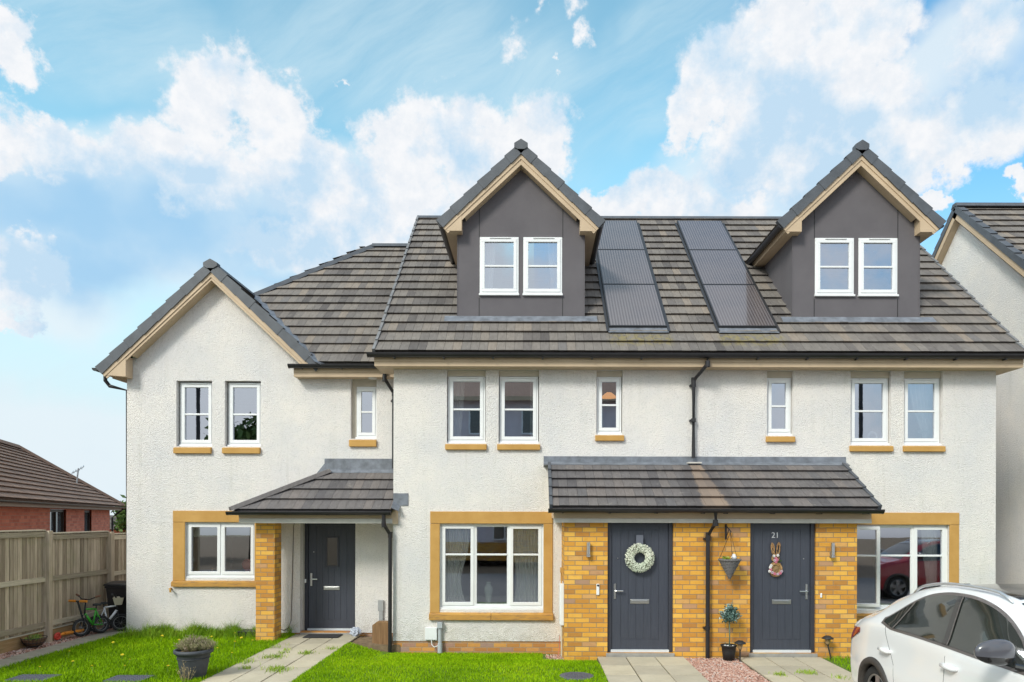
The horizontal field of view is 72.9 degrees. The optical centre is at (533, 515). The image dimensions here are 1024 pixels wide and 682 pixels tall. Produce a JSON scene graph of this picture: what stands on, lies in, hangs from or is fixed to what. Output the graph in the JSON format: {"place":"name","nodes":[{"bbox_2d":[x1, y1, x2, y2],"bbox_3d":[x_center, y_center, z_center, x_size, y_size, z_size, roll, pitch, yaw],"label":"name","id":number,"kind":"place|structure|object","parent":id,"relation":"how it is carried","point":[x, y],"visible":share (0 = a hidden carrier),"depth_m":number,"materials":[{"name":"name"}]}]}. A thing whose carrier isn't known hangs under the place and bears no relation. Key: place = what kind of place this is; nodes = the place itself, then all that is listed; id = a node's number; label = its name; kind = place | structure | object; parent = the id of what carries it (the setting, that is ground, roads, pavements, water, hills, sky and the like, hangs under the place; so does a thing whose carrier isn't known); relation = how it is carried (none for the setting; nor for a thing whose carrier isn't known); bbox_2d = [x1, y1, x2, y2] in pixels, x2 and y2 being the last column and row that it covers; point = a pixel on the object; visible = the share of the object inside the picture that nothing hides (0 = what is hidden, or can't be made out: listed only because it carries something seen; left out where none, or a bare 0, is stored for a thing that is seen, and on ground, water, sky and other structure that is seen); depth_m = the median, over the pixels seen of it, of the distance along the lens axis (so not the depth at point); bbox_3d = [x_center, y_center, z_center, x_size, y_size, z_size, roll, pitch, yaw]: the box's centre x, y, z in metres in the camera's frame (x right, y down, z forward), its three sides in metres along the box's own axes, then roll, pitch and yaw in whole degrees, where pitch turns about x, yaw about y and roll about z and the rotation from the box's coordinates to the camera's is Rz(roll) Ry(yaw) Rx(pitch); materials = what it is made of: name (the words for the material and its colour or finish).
{"place":"outdoors","nodes":[
{"label":"outdoors","id":0,"kind":"place"},
{"bbox_2d":[0,626,112,659],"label":"pink gravel","id":1,"kind":"structure","parent":0,"point":[29,649],"depth_m":11.65,"materials":[{"name":"pink gravel"}]},
{"bbox_2d":[20,633,47,646],"bbox_3d":[-8.295,2.067,11.520,0.379,0.211,0.379,0,0,0],"label":"wire planter","id":2,"kind":"object","parent":1,"relation":"on","point":[35,640],"visible":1,"depth_m":11.43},
{"bbox_2d":[54,600,89,639],"bbox_3d":[-8.229,1.849,12.418,0.370,0.658,0.628,0,0,-8],"label":"kick scooter","id":3,"kind":"object","parent":1,"relation":"on","point":[57,635],"visible":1,"depth_m":12.51,"materials":[{"name":"orange plastic"}]},
{"bbox_2d":[0,629,125,668],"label":"gravel path","id":4,"kind":"structure","parent":0,"point":[31,654],"depth_m":11.41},
{"bbox_2d":[72,593,109,636],"bbox_3d":[-8.087,1.802,12.685,0.539,0.752,0.533,0,0,-26],"label":"childs bicycle","id":5,"kind":"object","parent":4,"relation":"on","point":[88,621],"visible":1,"depth_m":12.66,"materials":[{"name":"metal"}]},
{"bbox_2d":[90,593,125,632],"bbox_3d":[-7.951,1.802,13.028,0.525,0.751,0.532,0,0,21],"label":"childs bicycle","id":6,"kind":"object","parent":4,"relation":"on","point":[117,600],"visible":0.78,"depth_m":13.03,"materials":[{"name":"metal"}]},
{"bbox_2d":[103,581,125,627],"bbox_3d":[-7.934,1.721,13.461,0.500,0.913,0.557,0,0,0],"label":"wheelie bin","id":7,"kind":"object","parent":4,"relation":"on","point":[117,588],"visible":0.43,"depth_m":13.23,"materials":[{"name":"plastic"}]},
{"bbox_2d":[0,632,295,681],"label":"lawn","id":8,"kind":"structure","parent":0,"point":[137,662],"depth_m":10.25,"materials":[{"name":"plant"}]},
{"bbox_2d":[6,674,61,681],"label":"drain cover","id":9,"kind":"object","parent":8,"relation":"on","point":[28,677],"visible":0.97,"depth_m":9.31,"materials":[{"name":"metal"}]},
{"bbox_2d":[103,675,153,681],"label":"drain cover","id":10,"kind":"object","parent":8,"relation":"on","point":[130,678],"visible":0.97,"depth_m":9.29,"materials":[{"name":"metal"}]},
{"bbox_2d":[176,661,195,681],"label":"dry grass clump","id":11,"kind":"object","parent":8,"relation":"on","point":[183,675],"visible":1,"depth_m":9.12,"materials":[{"name":"brown plant"}]},
{"bbox_2d":[173,633,217,679],"bbox_3d":[-4.574,1.883,9.397,0.561,0.610,0.506,0,0,0],"label":"plant pot","id":12,"kind":"object","parent":8,"relation":"on","point":[192,652],"visible":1,"depth_m":9.28,"materials":[{"name":"stone"}]},
{"bbox_2d":[110,616,295,640],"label":"tall grass","id":13,"kind":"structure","parent":8,"relation":"on","point":[165,630],"depth_m":12.52,"materials":[{"name":"green plant"}]},
{"bbox_2d":[237,629,255,636],"bbox_3d":[-5.131,2.142,12.595,0.390,0.130,0.290,0,0,0],"label":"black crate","id":14,"kind":"object","parent":8,"relation":"on","point":[244,631],"visible":0.31,"depth_m":12.46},
{"bbox_2d":[201,634,359,681],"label":"garden path","id":15,"kind":"structure","parent":0,"point":[298,662],"depth_m":10.44,"materials":[{"name":"beige concrete"}]},
{"bbox_2d":[303,634,342,637],"bbox_3d":[-3.821,2.179,12.590,0.630,0.014,0.340,0,0,0],"label":"doormat","id":16,"kind":"object","parent":15,"relation":"on","point":[322,635],"visible":1,"depth_m":12.56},
{"bbox_2d":[350,627,361,636],"bbox_3d":[-3.250,2.116,12.667,0.232,0.188,0.184,0,0,0],"label":"plastic bag","id":17,"kind":"object","parent":15,"relation":"on","point":[355,631],"visible":1,"depth_m":12.61,"materials":[{"name":"white plastic"}]},
{"bbox_2d":[224,642,846,679],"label":"joint weeds","id":18,"kind":"object","parent":15,"relation":"on","point":[306,652],"visible":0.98,"depth_m":10.03,"materials":[{"name":"green plant"}]},
{"bbox_2d":[289,642,607,681],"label":"lawn","id":19,"kind":"structure","parent":0,"point":[529,674],"depth_m":9.84,"materials":[{"name":"plant"}]},
{"bbox_2d":[559,672,593,680],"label":"drain cover","id":20,"kind":"object","parent":19,"relation":"on","point":[575,675],"visible":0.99,"depth_m":9.49,"materials":[{"name":"metal"}]},
{"bbox_2d":[0,0,1023,514],"label":"sky","id":21,"kind":"structure","parent":0,"point":[143,143],"materials":[{"name":"blue"}]},
{"bbox_2d":[366,139,717,660],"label":"terraced house","id":22,"kind":"structure","parent":0,"point":[591,484],"depth_m":11.98,"materials":[{"name":"paint"}]},
{"bbox_2d":[446,529,469,601],"bbox_3d":[-1.333,0.947,12.145,0.459,1.600,0.046,0,0,0],"label":"curtain","id":23,"kind":"object","parent":22,"relation":"hanging from","point":[457,540],"visible":0.84,"depth_m":12.14,"materials":[{"name":"white fabric"}]},
{"bbox_2d":[453,382,463,435],"bbox_3d":[-1.366,-1.564,12.230,0.300,1.720,0.046,0,0,0],"label":"curtain","id":24,"kind":"object","parent":22,"relation":"hanging from","point":[458,402],"visible":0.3,"depth_m":12.23,"materials":[{"name":"grey fabric"}]},
{"bbox_2d":[447,376,485,442],"bbox_3d":[-1.160,-1.841,12.072,0.670,1.169,0.105,0,0,0],"label":"window","id":25,"kind":"structure","parent":22,"relation":"in","point":[451,379],"depth_m":12.04,"materials":[{"name":"white plastic"}]},
{"bbox_2d":[484,582,492,603],"bbox_3d":[-0.788,1.349,12.200,0.156,0.377,0.156,0,0,0],"label":"vase","id":26,"kind":"object","parent":22,"relation":"on","point":[488,589],"visible":1,"depth_m":12.15,"materials":[{"name":"white ceramic"}]},
{"bbox_2d":[485,243,495,288],"bbox_3d":[-0.819,-4.402,12.700,0.250,1.200,0.046,0,0,0],"label":"curtain","id":27,"kind":"object","parent":22,"relation":"hanging from","point":[489,254],"visible":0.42,"depth_m":12.70,"materials":[{"name":"white fabric"}]},
{"bbox_2d":[440,523,542,609],"bbox_3d":[-0.721,0.876,12.053,1.816,1.488,0.105,0,0,0],"label":"window","id":28,"kind":"structure","parent":22,"relation":"in","point":[510,605],"depth_m":12.02,"materials":[{"name":"white plastic"}]},
{"bbox_2d":[499,377,538,442],"bbox_3d":[-0.252,-1.838,12.072,0.697,1.169,0.105,0,0,0],"label":"window","id":29,"kind":"structure","parent":22,"relation":"in","point":[502,439],"depth_m":12.04,"materials":[{"name":"white plastic"}]},
{"bbox_2d":[513,529,537,601],"bbox_3d":[-0.112,0.950,12.145,0.500,1.600,0.046,0,0,0],"label":"curtain","id":30,"kind":"object","parent":22,"relation":"hanging from","point":[525,541],"visible":0.82,"depth_m":12.14,"materials":[{"name":"white fabric"}]},
{"bbox_2d":[530,379,538,441],"bbox_3d":[0.029,-1.560,12.230,0.170,1.720,0.046,0,0,0],"label":"curtain","id":31,"kind":"object","parent":22,"relation":"hanging from","point":[531,407],"visible":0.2,"depth_m":12.22,"materials":[{"name":"grey fabric"}]},
{"bbox_2d":[548,243,556,288],"bbox_3d":[0.382,-4.399,12.700,0.230,1.200,0.046,0,0,0],"label":"curtain","id":32,"kind":"object","parent":22,"relation":"hanging from","point":[552,253],"visible":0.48,"depth_m":12.70,"materials":[{"name":"white fabric"}]},
{"bbox_2d":[602,383,615,398],"bbox_3d":[1.446,-2.456,13.280,0.340,0.380,0.340,0,0,0],"label":"pendant lamp","id":33,"kind":"object","parent":22,"relation":"hanging from","point":[608,395],"visible":0.87,"depth_m":13.27,"materials":[{"name":"brown"}]},
{"bbox_2d":[596,377,621,433],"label":"window","id":34,"kind":"structure","parent":22,"relation":"in","point":[599,430],"depth_m":12.04,"materials":[{"name":"white plastic"}]},
{"bbox_2d":[625,535,654,572],"bbox_3d":[1.670,0.598,10.883,0.476,0.597,0.119,0,0,0],"label":"wreath","id":35,"kind":"object","parent":22,"relation":"attached to","point":[638,547],"visible":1,"depth_m":10.86,"materials":[{"name":"grey plant"}]},
{"bbox_2d":[607,523,672,651],"bbox_3d":[1.681,1.097,10.950,1.031,2.105,0.130,0,0,0],"label":"door","id":36,"kind":"structure","parent":22,"relation":"in","point":[639,605],"depth_m":10.95,"materials":[{"name":"wood"}]},
{"bbox_2d":[545,654,563,659],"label":"pink gravel","id":37,"kind":"structure","parent":0,"point":[554,656],"depth_m":11.47,"materials":[{"name":"pink gravel"}]},
{"bbox_2d":[597,657,708,681],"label":"garden path","id":38,"kind":"structure","parent":0,"point":[649,669],"depth_m":9.94,"materials":[{"name":"beige concrete"}]},
{"bbox_2d":[685,657,769,681],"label":"pink gravel","id":39,"kind":"structure","parent":0,"point":[711,669],"depth_m":9.96,"materials":[{"name":"pink gravel"}]},
{"bbox_2d":[718,602,741,659],"bbox_3d":[3.026,1.766,10.679,0.375,0.885,0.358,0,0,-41],"label":"topiary tree","id":40,"kind":"object","parent":39,"relation":"on","point":[730,614],"visible":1,"depth_m":10.62,"materials":[{"name":"green plant"}]},
{"bbox_2d":[734,640,745,661],"bbox_3d":[3.155,2.073,10.580,0.176,0.350,0.176,0,0,0],"label":"path light","id":41,"kind":"object","parent":39,"relation":"on","point":[740,643],"visible":0.98,"depth_m":10.55,"materials":[{"name":"brown metal"}]},
{"bbox_2d":[737,657,852,681],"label":"garden path","id":42,"kind":"structure","parent":0,"point":[789,666],"depth_m":10.03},
{"bbox_2d":[850,582,1023,681],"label":"parked car","id":43,"kind":"object","parent":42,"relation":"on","point":[956,632],"visible":1,"depth_m":6.26,"materials":[{"name":"white paint"}]},
{"bbox_2d":[823,654,850,671],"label":"side lawn","id":44,"kind":"structure","parent":0,"point":[837,664],"depth_m":10.56,"materials":[{"name":"plant"}]},
{"bbox_2d":[822,635,833,659],"bbox_3d":[4.560,2.053,10.740,0.176,0.402,0.176,0,0,0],"label":"path light","id":45,"kind":"object","parent":44,"relation":"on","point":[828,638],"visible":0.98,"depth_m":10.71,"materials":[{"name":"brown metal"}]},
{"bbox_2d":[655,140,1023,658],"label":"terraced house","id":46,"kind":"structure","parent":0,"point":[835,312],"depth_m":11.98,"materials":[{"name":"paint"}]},
{"bbox_2d":[718,532,741,578],"bbox_3d":[3.018,0.610,10.660,0.358,0.717,0.358,0,0,0],"label":"hanging basket","id":47,"kind":"object","parent":46,"relation":"hanging from","point":[729,565],"visible":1,"depth_m":10.59,"materials":[{"name":"grey wicker"}]},
{"bbox_2d":[767,378,791,435],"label":"window","id":48,"kind":"structure","parent":46,"relation":"in","point":[787,381],"depth_m":12.04,"materials":[{"name":"white plastic"}]},
{"bbox_2d":[750,523,814,652],"bbox_3d":[3.919,1.103,10.950,1.031,2.105,0.130,0,0,0],"label":"door","id":49,"kind":"structure","parent":46,"relation":"in","point":[782,607],"depth_m":10.95,"materials":[{"name":"wood"}]},
{"bbox_2d":[768,542,782,576],"bbox_3d":[3.808,0.686,10.909,0.242,0.552,0.062,0,0,0],"label":"decoration","id":50,"kind":"object","parent":49,"relation":"hanging from","point":[775,569],"depth_m":10.91,"materials":[{"name":"brown"}]},
{"bbox_2d":[851,378,889,444],"bbox_3d":[5.831,-1.810,12.072,0.697,1.169,0.105,0,0,0],"label":"window","id":51,"kind":"structure","parent":46,"relation":"in","point":[883,440],"depth_m":12.04,"materials":[{"name":"white plastic"}]},
{"bbox_2d":[867,431,877,437],"bbox_3d":[5.954,-1.388,12.180,0.194,0.207,0.060,0,0,0],"label":"window ornament","id":52,"kind":"object","parent":46,"relation":"in","point":[873,432],"depth_m":12.16,"materials":[{"name":"white plastic"}]},
{"bbox_2d":[857,525,946,610],"bbox_3d":[6.287,0.894,12.018,1.816,1.488,0.175,0,0,0],"label":"window","id":53,"kind":"structure","parent":46,"relation":"in","point":[876,606],"depth_m":12.02,"materials":[{"name":"white plastic"}]},
{"bbox_2d":[909,384,932,437],"bbox_3d":[6.840,-1.542,12.230,0.428,1.720,0.046,0,0,0],"label":"curtain","id":54,"kind":"object","parent":46,"relation":"hanging from","point":[921,396],"visible":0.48,"depth_m":12.23,"materials":[{"name":"white fabric"}]},
{"bbox_2d":[904,378,940,444],"bbox_3d":[6.740,-1.808,12.072,0.670,1.169,0.105,0,0,0],"label":"window","id":55,"kind":"structure","parent":46,"relation":"in","point":[935,381],"depth_m":12.04,"materials":[{"name":"white plastic"}]},
{"bbox_2d":[918,429,930,437],"bbox_3d":[6.874,-1.405,12.190,0.260,0.246,0.040,0,0,0],"label":"window ornament","id":56,"kind":"object","parent":46,"relation":"attached to","point":[924,432],"depth_m":12.19,"materials":[{"name":"white plastic"}]},
{"bbox_2d":[921,530,936,588],"bbox_3d":[6.963,0.968,12.200,0.289,1.600,0.046,0,0,0],"label":"curtain","id":57,"kind":"object","parent":46,"relation":"hanging from","point":[929,541],"visible":0.62,"depth_m":12.20,"materials":[{"name":"grey fabric"}]},
{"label":"ground","id":58,"kind":"structure","parent":0,"visible":0},
{"bbox_2d":[0,439,125,531],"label":"bungalow","id":59,"kind":"object","parent":58,"relation":"on","point":[37,492],"visible":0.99,"depth_m":18.49,"materials":[{"name":"brick"}]},
{"bbox_2d":[50,509,63,531],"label":"window","id":60,"kind":"structure","parent":59,"relation":"in","point":[56,515],"depth_m":18.27,"materials":[{"name":"grey"}]},
{"bbox_2d":[84,510,89,530],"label":"window","id":61,"kind":"structure","parent":59,"relation":"in","point":[86,512],"depth_m":21.56,"materials":[{"name":"brown glass"}]},
{"bbox_2d":[110,515,125,532],"bbox_3d":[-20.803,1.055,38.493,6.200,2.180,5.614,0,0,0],"label":"distant house","id":62,"kind":"structure","parent":58,"relation":"on","point":[114,519],"depth_m":36.00,"materials":[{"name":"red brick"}]},
{"bbox_2d":[111,495,125,532],"bbox_3d":[-20.975,0.618,36.584,2.308,3.464,2.360,0,0,-38],"label":"tree","id":63,"kind":"object","parent":58,"relation":"on","point":[120,524],"visible":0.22,"depth_m":35.63,"materials":[{"name":"green plant"}]},
{"bbox_2d":[92,243,407,651],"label":"terraced house","id":64,"kind":"structure","parent":58,"relation":"on","point":[266,414],"depth_m":12.82,"materials":[{"name":"paint"}]},
{"bbox_2d":[179,383,211,445],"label":"window","id":65,"kind":"structure","parent":64,"relation":"in","point":[183,442],"depth_m":12.89,"materials":[{"name":"white plastic"}]},
{"bbox_2d":[186,522,254,577],"bbox_3d":[-5.793,0.638,12.887,1.302,1.038,0.105,0,0,0],"label":"window","id":66,"kind":"structure","parent":64,"relation":"in","point":[221,572],"depth_m":12.86,"materials":[{"name":"white plastic"}]},
{"bbox_2d":[193,527,250,536],"bbox_3d":[-5.791,0.259,12.995,1.220,0.269,0.020,0,0,0],"label":"roller blind","id":67,"kind":"object","parent":64,"relation":"attached to","point":[230,531],"visible":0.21,"depth_m":12.99,"materials":[{"name":"grey fabric"}]},
{"bbox_2d":[227,383,260,445],"bbox_3d":[-5.364,-1.883,12.922,0.647,1.193,0.105,0,0,0],"label":"window","id":68,"kind":"structure","parent":64,"relation":"in","point":[231,442],"depth_m":12.89,"materials":[{"name":"white plastic"}]},
{"bbox_2d":[242,559,250,570],"bbox_3d":[-5.423,0.958,13.160,0.227,0.296,0.071,0,0,0],"label":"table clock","id":69,"kind":"object","parent":64,"relation":"on","point":[246,564],"visible":0.71,"depth_m":13.17,"materials":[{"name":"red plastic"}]},
{"bbox_2d":[304,518,354,630],"bbox_3d":[-3.803,1.100,13.075,1.008,2.120,0.130,0,0,0],"label":"door","id":70,"kind":"structure","parent":64,"relation":"in","point":[329,547],"depth_m":13.08,"materials":[{"name":"wood"}]},
{"bbox_2d":[355,387,376,438],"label":"window","id":71,"kind":"structure","parent":64,"relation":"in","point":[360,435],"depth_m":12.90,"materials":[{"name":"white plastic"}]},
{"bbox_2d":[351,636,399,652],"bbox_3d":[-2.751,2.353,12.400,0.890,0.260,0.840,0,0,0],"label":"gravel strip","id":72,"kind":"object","parent":58,"relation":"on","point":[365,641],"visible":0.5,"depth_m":12.04,"materials":[{"name":"brown gravel"}]},
{"bbox_2d":[372,621,387,644],"bbox_3d":[-2.716,2.088,12.400,0.300,0.410,0.160,0,0,0],"label":"timber post","id":73,"kind":"object","parent":72,"relation":"on","point":[379,632],"visible":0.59,"depth_m":12.32,"materials":[{"name":"brown wood"}]},
{"bbox_2d":[932,202,1023,583],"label":"terraced house","id":74,"kind":"structure","parent":58,"relation":"on","point":[978,254],"depth_m":14.71,"materials":[{"name":"paint"}]},
{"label":"fence gravel bed","id":75,"kind":"structure","parent":0,"visible":0},
{"bbox_2d":[0,530,125,653],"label":"timber fence","id":76,"kind":"object","parent":75,"relation":"on","point":[45,576],"visible":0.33,"depth_m":12.04,"materials":[{"name":"beige wood"}]}
]}

